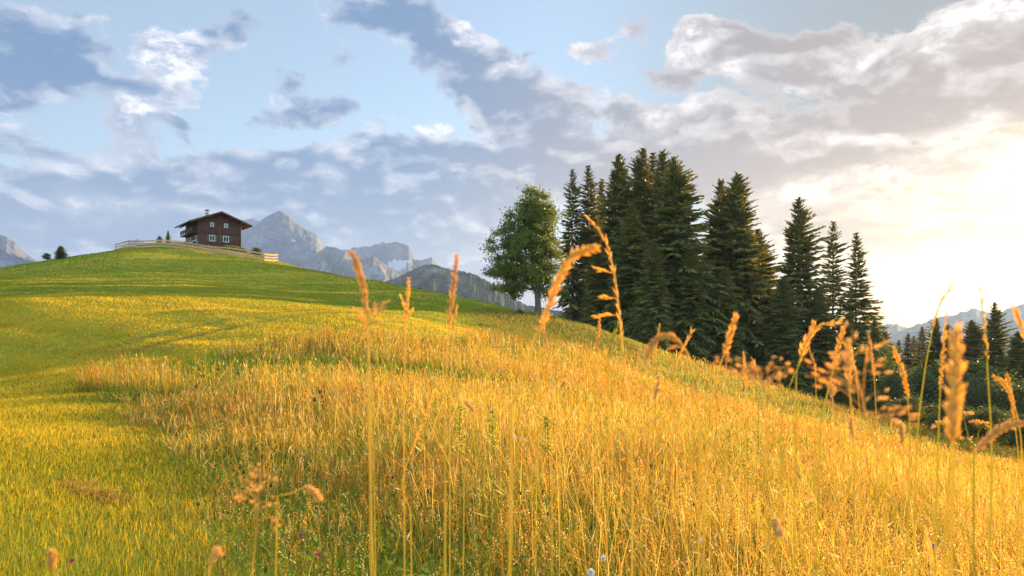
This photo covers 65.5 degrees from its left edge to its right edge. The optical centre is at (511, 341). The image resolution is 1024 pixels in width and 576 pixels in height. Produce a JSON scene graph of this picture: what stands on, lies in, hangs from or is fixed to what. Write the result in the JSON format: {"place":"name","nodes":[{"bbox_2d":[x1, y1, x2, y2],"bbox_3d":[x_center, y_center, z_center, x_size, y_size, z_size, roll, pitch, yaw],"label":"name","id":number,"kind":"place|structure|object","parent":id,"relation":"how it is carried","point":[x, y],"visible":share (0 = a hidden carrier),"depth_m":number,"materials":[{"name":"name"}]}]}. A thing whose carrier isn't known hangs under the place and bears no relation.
{"place":"outdoors","nodes":[
{"label":"outdoors","id":0,"kind":"place"},
{"bbox_2d":[0,235,36,266],"bbox_3d":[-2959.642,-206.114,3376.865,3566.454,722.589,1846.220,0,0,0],"label":"mountain","id":1,"kind":"structure","parent":0,"point":[12,253],"depth_m":3468.69,"materials":[{"name":"stone"}]},
{"bbox_2d":[122,218,259,246],"bbox_3d":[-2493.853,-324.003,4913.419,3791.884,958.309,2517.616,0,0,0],"label":"mountain peak","id":2,"kind":"structure","parent":0,"point":[253,222],"depth_m":5145.96,"materials":[{"name":"stone"}]},
{"bbox_2d":[241,211,322,266],"bbox_3d":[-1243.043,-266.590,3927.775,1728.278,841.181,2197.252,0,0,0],"label":"mountain peak","id":3,"kind":"structure","parent":0,"point":[286,238],"depth_m":4001.75,"materials":[{"name":"stone"}]},
{"bbox_2d":[302,246,404,281],"bbox_3d":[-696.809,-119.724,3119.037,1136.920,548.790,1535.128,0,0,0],"label":"mountain spur","id":4,"kind":"structure","parent":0,"point":[333,260],"depth_m":3193.99,"materials":[{"name":"stone"}]},
{"bbox_2d":[345,242,436,273],"bbox_3d":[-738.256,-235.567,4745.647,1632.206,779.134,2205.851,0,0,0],"label":"mountain peak","id":5,"kind":"structure","parent":0,"point":[398,256],"depth_m":4860.28,"materials":[{"name":"stone"}]},
{"bbox_2d":[386,264,564,318],"bbox_3d":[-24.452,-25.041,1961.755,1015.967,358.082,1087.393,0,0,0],"label":"wooded hill","id":6,"kind":"structure","parent":0,"point":[433,278],"depth_m":2022.90,"materials":[{"name":"stone"}]},
{"bbox_2d":[0,242,1020,575],"bbox_3d":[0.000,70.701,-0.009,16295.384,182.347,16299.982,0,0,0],"label":"ground","id":7,"kind":"structure","parent":0,"point":[194,348],"depth_m":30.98,"materials":[{"name":"plant"}]},
{"bbox_2d":[46,547,58,575],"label":"grass stalk","id":8,"kind":"object","parent":7,"relation":"on","point":[51,559],"depth_m":0.80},
{"bbox_2d":[54,245,69,259],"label":"spruce tree","id":9,"kind":"object","parent":7,"relation":"on","point":[60,253],"visible":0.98,"depth_m":127.71,"materials":[{"name":"green plant"}]},
{"bbox_2d":[46,471,138,507],"bbox_3d":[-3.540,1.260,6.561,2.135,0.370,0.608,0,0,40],"label":"hay clump","id":10,"kind":"object","parent":7,"relation":"on","point":[86,492],"visible":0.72,"depth_m":6.48,"materials":[{"name":"yellow plant"}]},
{"bbox_2d":[42,366,242,575],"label":"grass fringe","id":11,"kind":"object","parent":7,"relation":"on","point":[199,528],"depth_m":6.40,"materials":[{"name":"plant"}]},
{"bbox_2d":[115,239,277,261],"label":"wooden fence","id":12,"kind":"object","parent":7,"relation":"on","point":[208,251],"visible":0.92,"depth_m":146.41,"materials":[{"name":"wood"}]},
{"bbox_2d":[174,209,252,248],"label":"mountain hut","id":13,"kind":"object","parent":7,"relation":"on","point":[220,228],"visible":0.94,"depth_m":154.96,"materials":[{"name":"wood"}]},
{"bbox_2d":[208,545,224,575],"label":"grass stalk","id":14,"kind":"object","parent":7,"relation":"on","point":[216,553],"depth_m":0.80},
{"bbox_2d":[232,463,280,575],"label":"grass stalk","id":15,"kind":"object","parent":7,"relation":"on","point":[275,479],"depth_m":0.85,"materials":[{"name":"plant"}]},
{"bbox_2d":[275,484,323,575],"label":"grass stalk","id":16,"kind":"object","parent":7,"relation":"on","point":[311,490],"depth_m":1.00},
{"bbox_2d":[342,357,374,575],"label":"grass stalk","id":17,"kind":"object","parent":7,"relation":"on","point":[348,365],"depth_m":1.60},
{"bbox_2d":[348,250,388,575],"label":"grass stalk","id":18,"kind":"object","parent":7,"relation":"on","point":[361,277],"depth_m":0.90,"materials":[{"name":"plant"}]},
{"bbox_2d":[363,306,375,575],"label":"grass stalk","id":19,"kind":"object","parent":7,"relation":"on","point":[364,319],"depth_m":1.50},
{"bbox_2d":[399,277,413,575],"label":"grass stalk","id":20,"kind":"object","parent":7,"relation":"on","point":[406,311],"depth_m":1.35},
{"bbox_2d":[402,389,435,575],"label":"grass stalk","id":21,"kind":"object","parent":7,"relation":"on","point":[424,417],"depth_m":1.60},
{"bbox_2d":[444,252,459,575],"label":"grass stalk","id":22,"kind":"object","parent":7,"relation":"on","point":[451,301],"depth_m":1.05,"materials":[{"name":"plant"}]},
{"bbox_2d":[449,304,457,575],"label":"grass stalk","id":23,"kind":"object","parent":7,"relation":"on","point":[454,318],"depth_m":1.70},
{"bbox_2d":[432,404,479,534],"bbox_3d":[-0.393,0.987,5.983,0.332,1.030,0.318,0,0,12],"label":"spire plant","id":24,"kind":"object","parent":7,"relation":"on","point":[457,422],"visible":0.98,"depth_m":5.97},
{"bbox_2d":[463,398,474,575],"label":"grass stalk","id":25,"kind":"object","parent":7,"relation":"on","point":[467,403],"depth_m":1.70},
{"bbox_2d":[479,406,502,534],"bbox_3d":[-0.141,1.012,6.080,0.231,1.030,0.340,0,0,0],"label":"spire plant","id":26,"kind":"object","parent":7,"relation":"on","point":[491,419],"visible":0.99,"depth_m":6.09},
{"bbox_2d":[478,183,570,312],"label":"maple tree","id":27,"kind":"object","parent":7,"relation":"on","point":[535,212],"visible":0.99,"depth_m":77.31,"materials":[{"name":"green plant"}]},
{"bbox_2d":[44,320,1023,575],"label":"tall grass","id":28,"kind":"structure","parent":7,"relation":"on","point":[576,416],"depth_m":9.23,"materials":[{"name":"plant"}]},
{"bbox_2d":[541,317,551,569],"bbox_3d":[0.074,0.700,1.428,0.018,1.491,0.076,0,0,25],"label":"grass stalk","id":29,"kind":"object","parent":7,"relation":"on","point":[546,342],"depth_m":1.40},
{"bbox_2d":[536,415,567,536],"bbox_3d":[0.328,1.066,5.961,0.252,1.033,0.401,0,0,16],"label":"spire plant","id":30,"kind":"object","parent":7,"relation":"on","point":[547,423],"visible":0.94,"depth_m":5.97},
{"bbox_2d":[509,243,600,575],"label":"grass stalk","id":31,"kind":"object","parent":7,"relation":"on","point":[581,251],"depth_m":0.82,"materials":[{"name":"plant"}]},
{"bbox_2d":[559,379,566,575],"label":"grass stalk","id":32,"kind":"object","parent":7,"relation":"on","point":[564,382],"depth_m":1.80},
{"bbox_2d":[550,169,595,321],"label":"spruce tree","id":33,"kind":"object","parent":7,"relation":"on","point":[571,279],"visible":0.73,"depth_m":141.21,"materials":[{"name":"green plant"}]},
{"bbox_2d":[569,165,616,319],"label":"spruce tree","id":34,"kind":"object","parent":7,"relation":"on","point":[587,204],"visible":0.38,"depth_m":144.29,"materials":[{"name":"green plant"}]},
{"bbox_2d":[580,179,607,262],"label":"spruce tree","id":35,"kind":"object","parent":7,"relation":"on","point":[601,189],"visible":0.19,"depth_m":148.58,"materials":[{"name":"green plant"}]},
{"bbox_2d":[576,240,619,332],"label":"spruce tree","id":36,"kind":"object","parent":7,"relation":"on","point":[596,280],"visible":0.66,"depth_m":123.39,"materials":[{"name":"green plant"}]},
{"bbox_2d":[596,317,600,575],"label":"grass stalk","id":37,"kind":"object","parent":7,"relation":"on","point":[597,333],"depth_m":1.60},
{"bbox_2d":[576,154,636,321],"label":"spruce tree","id":38,"kind":"object","parent":7,"relation":"on","point":[615,210],"visible":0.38,"depth_m":134.53,"materials":[{"name":"green plant"}]},
{"bbox_2d":[584,214,633,575],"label":"grass stalk","id":39,"kind":"object","parent":7,"relation":"on","point":[613,269],"depth_m":1.25,"materials":[{"name":"plant"}]},
{"bbox_2d":[606,320,618,575],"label":"grass stalk","id":40,"kind":"object","parent":7,"relation":"on","point":[614,334],"depth_m":1.50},
{"bbox_2d":[606,147,654,307],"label":"spruce tree","id":41,"kind":"object","parent":7,"relation":"on","point":[640,184],"visible":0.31,"depth_m":131.01,"materials":[{"name":"green plant"}]},
{"bbox_2d":[593,204,680,345],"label":"spruce tree","id":42,"kind":"object","parent":7,"relation":"on","point":[631,247],"visible":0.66,"depth_m":119.62,"materials":[{"name":"green plant"}]},
{"bbox_2d":[621,242,679,353],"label":"spruce tree","id":43,"kind":"object","parent":7,"relation":"on","point":[655,300],"visible":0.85,"depth_m":113.24,"materials":[{"name":"green plant"}]},
{"bbox_2d":[646,153,657,187],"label":"spruce tree","id":44,"kind":"object","parent":7,"relation":"on","point":[652,162],"visible":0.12,"depth_m":138.62,"materials":[{"name":"green plant"}]},
{"bbox_2d":[645,373,662,575],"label":"grass stalk","id":45,"kind":"object","parent":7,"relation":"on","point":[657,382],"depth_m":1.50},
{"bbox_2d":[652,323,660,575],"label":"grass stalk","id":46,"kind":"object","parent":7,"relation":"on","point":[653,431],"depth_m":1.70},
{"bbox_2d":[642,331,700,575],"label":"grass stalk","id":47,"kind":"object","parent":7,"relation":"on","point":[656,339],"depth_m":0.95,"materials":[{"name":"plant"}]},
{"bbox_2d":[643,148,707,303],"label":"spruce tree","id":48,"kind":"object","parent":7,"relation":"on","point":[662,162],"visible":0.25,"depth_m":129.19,"materials":[{"name":"green plant"}]},
{"bbox_2d":[670,329,693,575],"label":"grass stalk","id":49,"kind":"object","parent":7,"relation":"on","point":[685,343],"depth_m":1.40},
{"bbox_2d":[627,156,748,364],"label":"spruce tree","id":50,"kind":"object","parent":7,"relation":"on","point":[678,199],"visible":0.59,"depth_m":122.68,"materials":[{"name":"green plant"}]},
{"bbox_2d":[668,249,719,366],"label":"spruce tree","id":51,"kind":"object","parent":7,"relation":"on","point":[695,347],"visible":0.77,"depth_m":118.96,"materials":[{"name":"green plant"}]},
{"bbox_2d":[691,384,704,575],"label":"grass stalk","id":52,"kind":"object","parent":7,"relation":"on","point":[702,487],"depth_m":1.00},
{"bbox_2d":[702,310,738,575],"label":"grass stalk","id":53,"kind":"object","parent":7,"relation":"on","point":[729,336],"depth_m":1.10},
{"bbox_2d":[723,351,728,575],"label":"grass stalk","id":54,"kind":"object","parent":7,"relation":"on","point":[726,359],"depth_m":1.30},
{"bbox_2d":[698,178,758,344],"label":"spruce tree","id":55,"kind":"object","parent":7,"relation":"on","point":[713,222],"visible":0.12,"depth_m":135.98,"materials":[{"name":"green plant"}]},
{"bbox_2d":[701,266,756,378],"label":"spruce tree","id":56,"kind":"object","parent":7,"relation":"on","point":[727,310],"visible":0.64,"depth_m":120.27,"materials":[{"name":"green plant"}]},
{"bbox_2d":[728,357,748,375],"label":"broadleaf tree","id":57,"kind":"object","parent":7,"relation":"on","point":[734,362],"visible":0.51,"depth_m":91.89,"materials":[{"name":"green plant"}]},
{"bbox_2d":[700,172,784,386],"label":"spruce tree","id":58,"kind":"object","parent":7,"relation":"on","point":[737,242],"visible":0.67,"depth_m":128.90,"materials":[{"name":"green plant"}]},
{"bbox_2d":[743,351,746,575],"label":"grass stalk","id":59,"kind":"object","parent":7,"relation":"on","point":[744,364],"depth_m":1.70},
{"bbox_2d":[733,437,758,520],"bbox_3d":[2.305,1.462,7.886,0.372,1.030,0.342,0,0,0],"label":"spire plant","id":60,"kind":"object","parent":7,"relation":"on","point":[748,455],"visible":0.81,"depth_m":7.90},
{"bbox_2d":[714,356,793,575],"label":"plant","id":61,"kind":"object","parent":7,"relation":"on","point":[758,369],"depth_m":0.75,"materials":[{"name":"plant"}]},
{"bbox_2d":[752,228,782,361],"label":"spruce tree","id":62,"kind":"object","parent":7,"relation":"on","point":[766,270],"visible":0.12,"depth_m":134.69,"materials":[{"name":"green plant"}]},
{"bbox_2d":[767,519,787,575],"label":"grass stalk","id":63,"kind":"object","parent":7,"relation":"on","point":[777,528],"depth_m":1.00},
{"bbox_2d":[744,277,814,394],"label":"spruce tree","id":64,"kind":"object","parent":7,"relation":"on","point":[783,339],"visible":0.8,"depth_m":124.20,"materials":[{"name":"green plant"}]},
{"bbox_2d":[776,319,815,575],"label":"grass stalk","id":65,"kind":"object","parent":7,"relation":"on","point":[811,327],"depth_m":1.20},
{"bbox_2d":[772,196,839,383],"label":"spruce tree","id":66,"kind":"object","parent":7,"relation":"on","point":[800,258],"visible":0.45,"depth_m":130.36,"materials":[{"name":"green plant"}]},
{"bbox_2d":[808,346,815,568],"bbox_3d":[0.564,0.754,1.532,0.020,1.496,0.071,0,0,0],"label":"grass stalk","id":67,"kind":"object","parent":7,"relation":"on","point":[815,454],"depth_m":1.50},
{"bbox_2d":[793,316,844,575],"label":"grass stalk","id":68,"kind":"object","parent":7,"relation":"on","point":[811,334],"depth_m":1.15,"materials":[{"name":"plant"}]},
{"bbox_2d":[795,287,856,409],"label":"spruce tree","id":69,"kind":"object","parent":7,"relation":"on","point":[826,339],"visible":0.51,"depth_m":126.50,"materials":[{"name":"green plant"}]},
{"bbox_2d":[815,325,844,575],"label":"grass stalk","id":70,"kind":"object","parent":7,"relation":"on","point":[838,346],"depth_m":1.10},
{"bbox_2d":[827,382,836,575],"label":"grass stalk","id":71,"kind":"object","parent":7,"relation":"on","point":[831,393],"depth_m":1.30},
{"bbox_2d":[805,372,859,405],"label":"broadleaf tree","id":72,"kind":"object","parent":7,"relation":"on","point":[823,392],"visible":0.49,"depth_m":93.70,"materials":[{"name":"green plant"}]},
{"bbox_2d":[762,320,920,575],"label":"grass stalk","id":73,"kind":"object","parent":7,"relation":"on","point":[896,407],"depth_m":0.70,"materials":[{"name":"plant"}]},
{"bbox_2d":[817,221,865,357],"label":"spruce tree","id":74,"kind":"object","parent":7,"relation":"on","point":[833,265],"visible":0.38,"depth_m":136.46,"materials":[{"name":"green plant"}]},
{"bbox_2d":[819,314,865,408],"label":"spruce tree","id":75,"kind":"object","parent":7,"relation":"on","point":[848,332],"visible":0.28,"depth_m":126.41,"materials":[{"name":"green plant"}]},
{"bbox_2d":[842,337,855,575],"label":"grass stalk","id":76,"kind":"object","parent":7,"relation":"on","point":[847,373],"depth_m":1.00,"materials":[{"name":"plant"}]},
{"bbox_2d":[846,417,859,571],"bbox_3d":[0.663,0.826,1.523,0.022,1.378,0.084,0,0,44],"label":"grass stalk","id":77,"kind":"object","parent":7,"relation":"on","point":[849,426],"depth_m":1.50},
{"bbox_2d":[851,351,861,575],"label":"grass stalk","id":78,"kind":"object","parent":7,"relation":"on","point":[860,465],"depth_m":1.40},
{"bbox_2d":[836,232,891,354],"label":"spruce tree","id":79,"kind":"object","parent":7,"relation":"on","point":[859,306],"visible":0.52,"depth_m":137.92,"materials":[{"name":"green plant"}]},
{"bbox_2d":[824,340,919,407],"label":"broadleaf tree","id":80,"kind":"object","parent":7,"relation":"on","point":[859,363],"visible":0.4,"depth_m":107.11,"materials":[{"name":"green plant"}]},
{"bbox_2d":[867,333,877,575],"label":"grass stalk","id":81,"kind":"object","parent":7,"relation":"on","point":[872,359],"depth_m":1.50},
{"bbox_2d":[856,390,891,414],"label":"broadleaf tree","id":82,"kind":"object","parent":7,"relation":"on","point":[870,403],"visible":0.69,"depth_m":87.58,"materials":[{"name":"green plant"}]},
{"bbox_2d":[856,319,897,409],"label":"spruce tree","id":83,"kind":"object","parent":7,"relation":"on","point":[875,335],"visible":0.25,"depth_m":121.75,"materials":[{"name":"green plant"}]},
{"bbox_2d":[856,370,925,420],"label":"broadleaf tree","id":84,"kind":"object","parent":7,"relation":"on","point":[891,384],"visible":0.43,"depth_m":96.69,"materials":[{"name":"green plant"}]},
{"bbox_2d":[881,331,911,371],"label":"spruce tree","id":85,"kind":"object","parent":7,"relation":"on","point":[885,333],"visible":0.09,"depth_m":131.65,"materials":[{"name":"green plant"}]},
{"bbox_2d":[891,345,910,575],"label":"grass stalk","id":86,"kind":"object","parent":7,"relation":"on","point":[903,375],"depth_m":1.20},
{"bbox_2d":[897,420,905,575],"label":"grass stalk","id":87,"kind":"object","parent":7,"relation":"on","point":[901,435],"depth_m":1.40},
{"bbox_2d":[881,392,926,422],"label":"broadleaf tree","id":88,"kind":"object","parent":7,"relation":"on","point":[913,401],"visible":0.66,"depth_m":83.52,"materials":[{"name":"green plant"}]},
{"bbox_2d":[902,333,918,373],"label":"spruce tree","id":89,"kind":"object","parent":7,"relation":"on","point":[908,362],"visible":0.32,"depth_m":171.82,"materials":[{"name":"green plant"}]},
{"bbox_2d":[907,327,927,373],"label":"spruce tree","id":90,"kind":"object","parent":7,"relation":"on","point":[920,338],"visible":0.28,"depth_m":169.66,"materials":[{"name":"green plant"}]},
{"bbox_2d":[919,352,939,377],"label":"spruce tree","id":91,"kind":"object","parent":7,"relation":"on","point":[931,359],"visible":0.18,"depth_m":149.35,"materials":[{"name":"green plant"}]},
{"bbox_2d":[915,318,947,374],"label":"spruce tree","id":92,"kind":"object","parent":7,"relation":"on","point":[936,343],"visible":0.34,"depth_m":151.74,"materials":[{"name":"green plant"}]},
{"bbox_2d":[912,284,952,575],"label":"grass stalk","id":93,"kind":"object","parent":7,"relation":"on","point":[943,297],"depth_m":1.20,"materials":[{"name":"plant"}]},
{"bbox_2d":[897,362,971,423],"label":"broadleaf tree","id":94,"kind":"object","parent":7,"relation":"on","point":[934,383],"visible":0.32,"depth_m":105.98,"materials":[{"name":"green plant"}]},
{"bbox_2d":[934,312,948,575],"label":"grass stalk","id":95,"kind":"object","parent":7,"relation":"on","point":[942,358],"depth_m":1.20,"materials":[{"name":"plant"}]},
{"bbox_2d":[935,324,954,368],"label":"spruce tree","id":96,"kind":"object","parent":7,"relation":"on","point":[947,342],"visible":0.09,"depth_m":155.47,"materials":[{"name":"green plant"}]},
{"bbox_2d":[917,401,975,435],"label":"broadleaf tree","id":97,"kind":"object","parent":7,"relation":"on","point":[929,422],"visible":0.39,"depth_m":80.05,"materials":[{"name":"green plant"}]},
{"bbox_2d":[903,361,992,424],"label":"broadleaf tree","id":98,"kind":"object","parent":7,"relation":"on","point":[964,375],"visible":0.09,"depth_m":110.92,"materials":[{"name":"green plant"}]},
{"bbox_2d":[942,322,967,575],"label":"grass stalk","id":99,"kind":"object","parent":7,"relation":"on","point":[953,406],"depth_m":0.60,"materials":[{"name":"plant"}]},
{"bbox_2d":[930,411,1002,575],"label":"umbel plant","id":100,"kind":"object","parent":7,"relation":"on","point":[977,422],"visible":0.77,"depth_m":2.30,"materials":[{"name":"plant"}]},
{"bbox_2d":[951,319,989,381],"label":"spruce tree","id":101,"kind":"object","parent":7,"relation":"on","point":[973,337],"visible":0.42,"depth_m":144.99,"materials":[{"name":"green plant"}]},
{"bbox_2d":[930,355,1017,407],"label":"broadleaf tree","id":102,"kind":"object","parent":7,"relation":"on","point":[977,368],"visible":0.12,"depth_m":116.30,"materials":[{"name":"green plant"}]},
{"bbox_2d":[944,403,1018,444],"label":"broadleaf tree","id":103,"kind":"object","parent":7,"relation":"on","point":[996,415],"visible":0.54,"depth_m":75.58,"materials":[{"name":"green plant"}]},
{"bbox_2d":[942,419,1023,575],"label":"grass stalk","id":104,"kind":"object","parent":7,"relation":"on","point":[1002,427],"depth_m":0.90,"materials":[{"name":"plant"}]},
{"bbox_2d":[979,286,992,575],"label":"grass stalk","id":105,"kind":"object","parent":7,"relation":"on","point":[991,483],"depth_m":1.10,"materials":[{"name":"plant"}]},
{"bbox_2d":[958,373,1022,429],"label":"broadleaf tree","id":106,"kind":"object","parent":7,"relation":"on","point":[981,395],"visible":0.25,"depth_m":103.33,"materials":[{"name":"green plant"}]},
{"bbox_2d":[972,302,1018,378],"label":"spruce tree","id":107,"kind":"object","parent":7,"relation":"on","point":[995,340],"visible":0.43,"depth_m":135.12,"materials":[{"name":"green plant"}]},
{"bbox_2d":[971,378,1023,432],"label":"broadleaf tree","id":108,"kind":"object","parent":7,"relation":"on","point":[1019,399],"visible":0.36,"depth_m":97.14,"materials":[{"name":"green plant"}]},
{"bbox_2d":[992,375,1023,575],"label":"grass stalk","id":109,"kind":"object","parent":7,"relation":"on","point":[1006,386],"depth_m":1.30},
{"bbox_2d":[993,412,1023,453],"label":"broadleaf tree","id":110,"kind":"object","parent":7,"relation":"on","point":[1012,442],"visible":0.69,"depth_m":71.97,"materials":[{"name":"green plant"}]},
{"bbox_2d":[996,330,1023,387],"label":"spruce tree","id":111,"kind":"object","parent":7,"relation":"on","point":[1014,362],"visible":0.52,"depth_m":129.66,"materials":[{"name":"green plant"}]},
{"bbox_2d":[1005,373,1019,575],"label":"grass stalk","id":112,"kind":"object","parent":7,"relation":"on","point":[1009,385],"depth_m":1.40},
{"bbox_2d":[0,0,1023,334],"label":"sky","id":113,"kind":"structure","parent":0,"point":[899,124],"materials":[{"name":"blue"}]},
{"bbox_2d":[857,304,1023,361],"bbox_3d":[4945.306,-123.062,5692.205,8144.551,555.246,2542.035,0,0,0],"label":"mountain range","id":114,"kind":"structure","parent":0,"point":[897,331],"depth_m":5653.07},
{"bbox_2d":[1010,305,1023,337],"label":"grass stalk","id":115,"kind":"object","parent":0,"point":[1016,313],"depth_m":1.00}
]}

